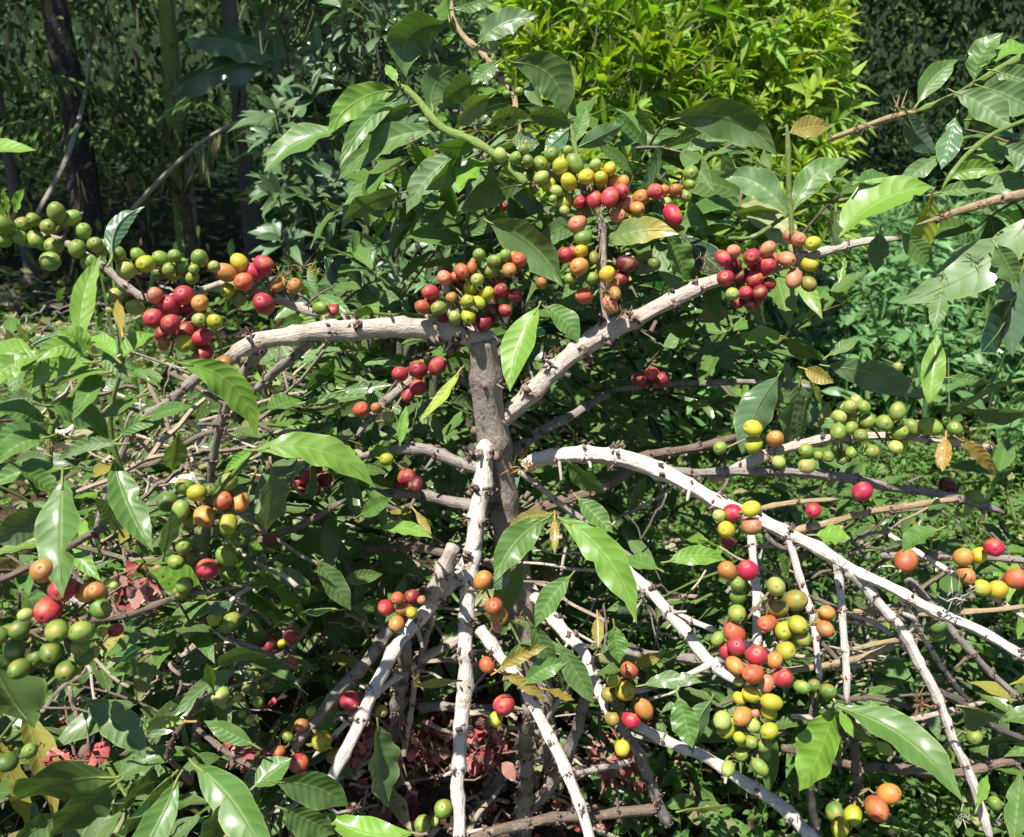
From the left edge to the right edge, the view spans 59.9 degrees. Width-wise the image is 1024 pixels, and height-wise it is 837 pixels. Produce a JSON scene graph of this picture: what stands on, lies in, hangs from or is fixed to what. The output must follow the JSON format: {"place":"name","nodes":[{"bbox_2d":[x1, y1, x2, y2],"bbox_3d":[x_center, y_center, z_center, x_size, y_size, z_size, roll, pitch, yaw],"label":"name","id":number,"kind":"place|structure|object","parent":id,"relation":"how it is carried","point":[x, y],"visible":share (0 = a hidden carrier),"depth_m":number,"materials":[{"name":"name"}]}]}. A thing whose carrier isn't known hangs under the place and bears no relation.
{"place":"outdoors","nodes":[
{"label":"outdoors","id":0,"kind":"place"},
{"bbox_2d":[0,0,1023,836],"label":"ground","id":1,"kind":"structure","parent":0,"point":[428,794],"depth_m":4.60,"materials":[{"name":"soil"}]},
{"bbox_2d":[0,252,3,265],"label":"tree","id":2,"kind":"object","parent":1,"relation":"on","point":[1,262],"visible":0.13,"depth_m":5.03,"materials":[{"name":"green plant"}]},
{"bbox_2d":[0,83,39,284],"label":"tree","id":3,"kind":"object","parent":1,"relation":"on","point":[12,174],"visible":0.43,"depth_m":4.56,"materials":[{"name":"brown plant"}]},
{"bbox_2d":[39,0,120,312],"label":"tree","id":4,"kind":"object","parent":1,"relation":"on","point":[81,157],"visible":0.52,"depth_m":3.95,"materials":[{"name":"brown plant"}]},
{"bbox_2d":[2,0,240,319],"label":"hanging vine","id":5,"kind":"object","parent":4,"relation":"hanging from","point":[116,131],"visible":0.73,"depth_m":3.79,"materials":[{"name":"green plant"}]},
{"bbox_2d":[35,52,91,213],"bbox_3d":[-1.796,-1.173,3.620,0.070,0.614,0.506,4,20,10],"label":"bare branch","id":6,"kind":"object","parent":5,"relation":"attached to","point":[64,163],"visible":0.93,"depth_m":3.58,"materials":[{"name":"grey plant"}]},
{"bbox_2d":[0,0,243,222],"bbox_3d":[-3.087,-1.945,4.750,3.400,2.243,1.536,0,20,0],"label":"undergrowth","id":7,"kind":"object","parent":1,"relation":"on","point":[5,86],"visible":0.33,"depth_m":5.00,"materials":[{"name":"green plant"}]},
{"bbox_2d":[94,253,161,567],"bbox_3d":[-0.625,0.068,1.475,0.056,0.764,0.080,-10,22,-26],"label":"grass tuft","id":8,"kind":"object","parent":1,"relation":"on","point":[139,551],"visible":0.13,"depth_m":1.43,"materials":[{"name":"green plant"}]},
{"bbox_2d":[0,0,285,303],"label":"undergrowth","id":9,"kind":"object","parent":1,"relation":"on","point":[82,57],"visible":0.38,"depth_m":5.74,"materials":[{"name":"green plant"}]},
{"bbox_2d":[158,0,186,285],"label":"tree","id":10,"kind":"object","parent":1,"relation":"on","point":[169,59],"visible":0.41,"depth_m":4.26,"materials":[{"name":"green plant"}]},
{"bbox_2d":[0,73,346,288],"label":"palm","id":11,"kind":"object","parent":1,"relation":"on","point":[185,208],"visible":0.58,"depth_m":3.94,"materials":[{"name":"green plant"}]},
{"bbox_2d":[131,110,263,209],"bbox_3d":[-1.243,-1.013,3.504,0.599,0.388,0.098,3,20,8],"label":"dead frond","id":12,"kind":"object","parent":11,"relation":"hanging from","point":[195,153],"visible":0.8,"depth_m":3.48,"materials":[{"name":"brown plant"}]},
{"bbox_2d":[173,0,200,246],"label":"tree","id":13,"kind":"object","parent":1,"relation":"on","point":[193,202],"visible":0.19,"depth_m":5.68,"materials":[{"name":"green plant"}]},
{"bbox_2d":[220,0,264,279],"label":"tree","id":14,"kind":"object","parent":1,"relation":"on","point":[250,218],"visible":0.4,"depth_m":4.71,"materials":[{"name":"brown plant"}]},
{"bbox_2d":[0,138,535,836],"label":"coffee bush","id":15,"kind":"object","parent":1,"relation":"on","point":[270,510],"visible":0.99,"depth_m":0.80,"materials":[{"name":"green plant"}]},
{"bbox_2d":[171,13,369,320],"bbox_3d":[-0.993,-1.112,3.930,0.481,1.334,0.765,16,25,36],"label":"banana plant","id":16,"kind":"object","parent":1,"relation":"on","point":[237,58],"visible":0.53,"depth_m":3.67,"materials":[{"name":"green plant"}]},
{"bbox_2d":[0,224,555,388],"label":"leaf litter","id":17,"kind":"object","parent":1,"relation":"on","point":[18,309],"visible":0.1,"depth_m":4.28,"materials":[{"name":"plant"}]},
{"bbox_2d":[0,266,558,630],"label":"ground cover","id":18,"kind":"object","parent":1,"relation":"on","point":[6,502],"visible":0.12,"depth_m":3.29,"materials":[{"name":"green plant"}]},
{"bbox_2d":[309,5,345,236],"bbox_3d":[-1.466,-3.395,5.504,4.081,4.740,2.654,13,24,33],"label":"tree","id":19,"kind":"object","parent":1,"relation":"on","point":[327,31],"visible":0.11,"depth_m":6.02,"materials":[{"name":"green plant"}]},
{"bbox_2d":[155,0,520,222],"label":"undergrowth","id":20,"kind":"object","parent":1,"relation":"on","point":[261,83],"visible":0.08,"depth_m":7.01,"materials":[{"name":"green plant"}]},
{"bbox_2d":[17,215,688,474],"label":"undergrowth","id":21,"kind":"object","parent":1,"relation":"on","point":[145,346],"visible":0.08,"depth_m":2.75,"materials":[{"name":"green plant"}]},
{"bbox_2d":[27,546,682,836],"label":"cherry husks","id":22,"kind":"object","parent":1,"relation":"on","point":[413,804],"visible":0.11,"depth_m":1.09},
{"bbox_2d":[228,0,496,429],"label":"shrub","id":23,"kind":"object","parent":1,"relation":"on","point":[304,186],"visible":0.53,"depth_m":2.05,"materials":[{"name":"green plant"}]},
{"bbox_2d":[373,0,391,231],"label":"tree","id":24,"kind":"object","parent":1,"relation":"on","point":[384,74],"visible":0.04,"depth_m":4.83,"materials":[{"name":"green plant"}]},
{"bbox_2d":[332,160,473,556],"bbox_3d":[-0.218,-0.111,1.891,0.295,0.827,0.430,0,20,0],"label":"shrub","id":25,"kind":"object","parent":1,"relation":"on","point":[425,277],"visible":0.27,"depth_m":1.80,"materials":[{"name":"green plant"}]},
{"bbox_2d":[0,271,1009,836],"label":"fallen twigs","id":26,"kind":"object","parent":1,"relation":"on","point":[366,761],"visible":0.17,"depth_m":2.06,"materials":[{"name":"brown plant"}]},
{"bbox_2d":[0,0,1023,210],"bbox_3d":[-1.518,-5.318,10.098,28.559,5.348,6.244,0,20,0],"label":"forest","id":27,"kind":"object","parent":1,"relation":"on","point":[257,79],"visible":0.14,"depth_m":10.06,"materials":[{"name":"green plant"}]},
{"bbox_2d":[0,341,1023,836],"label":"leaf litter","id":28,"kind":"object","parent":1,"relation":"on","point":[396,805],"visible":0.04,"depth_m":1.74,"materials":[{"name":"plant"}]},
{"bbox_2d":[414,0,612,382],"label":"shrub","id":29,"kind":"object","parent":1,"relation":"on","point":[517,310],"visible":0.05,"depth_m":3.03,"materials":[{"name":"green plant"}]},
{"bbox_2d":[89,0,1023,836],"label":"coffee bush","id":30,"kind":"object","parent":1,"relation":"on","point":[675,256],"visible":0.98,"depth_m":0.91,"materials":[{"name":"green plant"}]},
{"bbox_2d":[606,15,626,149],"bbox_3d":[0.515,-4.516,7.744,5.430,5.357,4.092,-14,24,-33],"label":"tree","id":31,"kind":"object","parent":1,"relation":"on","point":[620,17],"visible":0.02,"depth_m":8.29,"materials":[{"name":"green plant"}]},
{"bbox_2d":[487,0,877,417],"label":"shrub","id":32,"kind":"object","parent":1,"relation":"on","point":[765,48],"visible":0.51,"depth_m":2.22,"materials":[{"name":"green plant"}]},
{"bbox_2d":[674,2,711,174],"bbox_3d":[4.143,-4.028,6.719,7.555,5.168,4.697,0,20,0],"label":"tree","id":33,"kind":"object","parent":1,"relation":"on","point":[689,26],"visible":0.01,"depth_m":7.03,"materials":[{"name":"green plant"}]},
{"bbox_2d":[412,160,1023,476],"bbox_3d":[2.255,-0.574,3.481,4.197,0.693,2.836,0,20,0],"label":"weeds","id":34,"kind":"object","parent":1,"relation":"on","point":[818,341],"visible":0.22,"depth_m":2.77,"materials":[{"name":"green plant"}]},
{"bbox_2d":[527,167,1023,460],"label":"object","id":35,"kind":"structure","parent":1,"relation":"on","point":[911,403],"depth_m":2.94,"materials":[{"name":"green plant"}]},
{"bbox_2d":[542,405,1023,836],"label":"ground cover","id":36,"kind":"object","parent":1,"relation":"on","point":[913,809],"visible":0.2,"depth_m":1.38,"materials":[{"name":"green plant"}]},
{"bbox_2d":[826,33,1023,405],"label":"coffee bush","id":37,"kind":"object","parent":1,"relation":"on","point":[991,257],"visible":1,"depth_m":0.74,"materials":[{"name":"green plant"}]}
]}

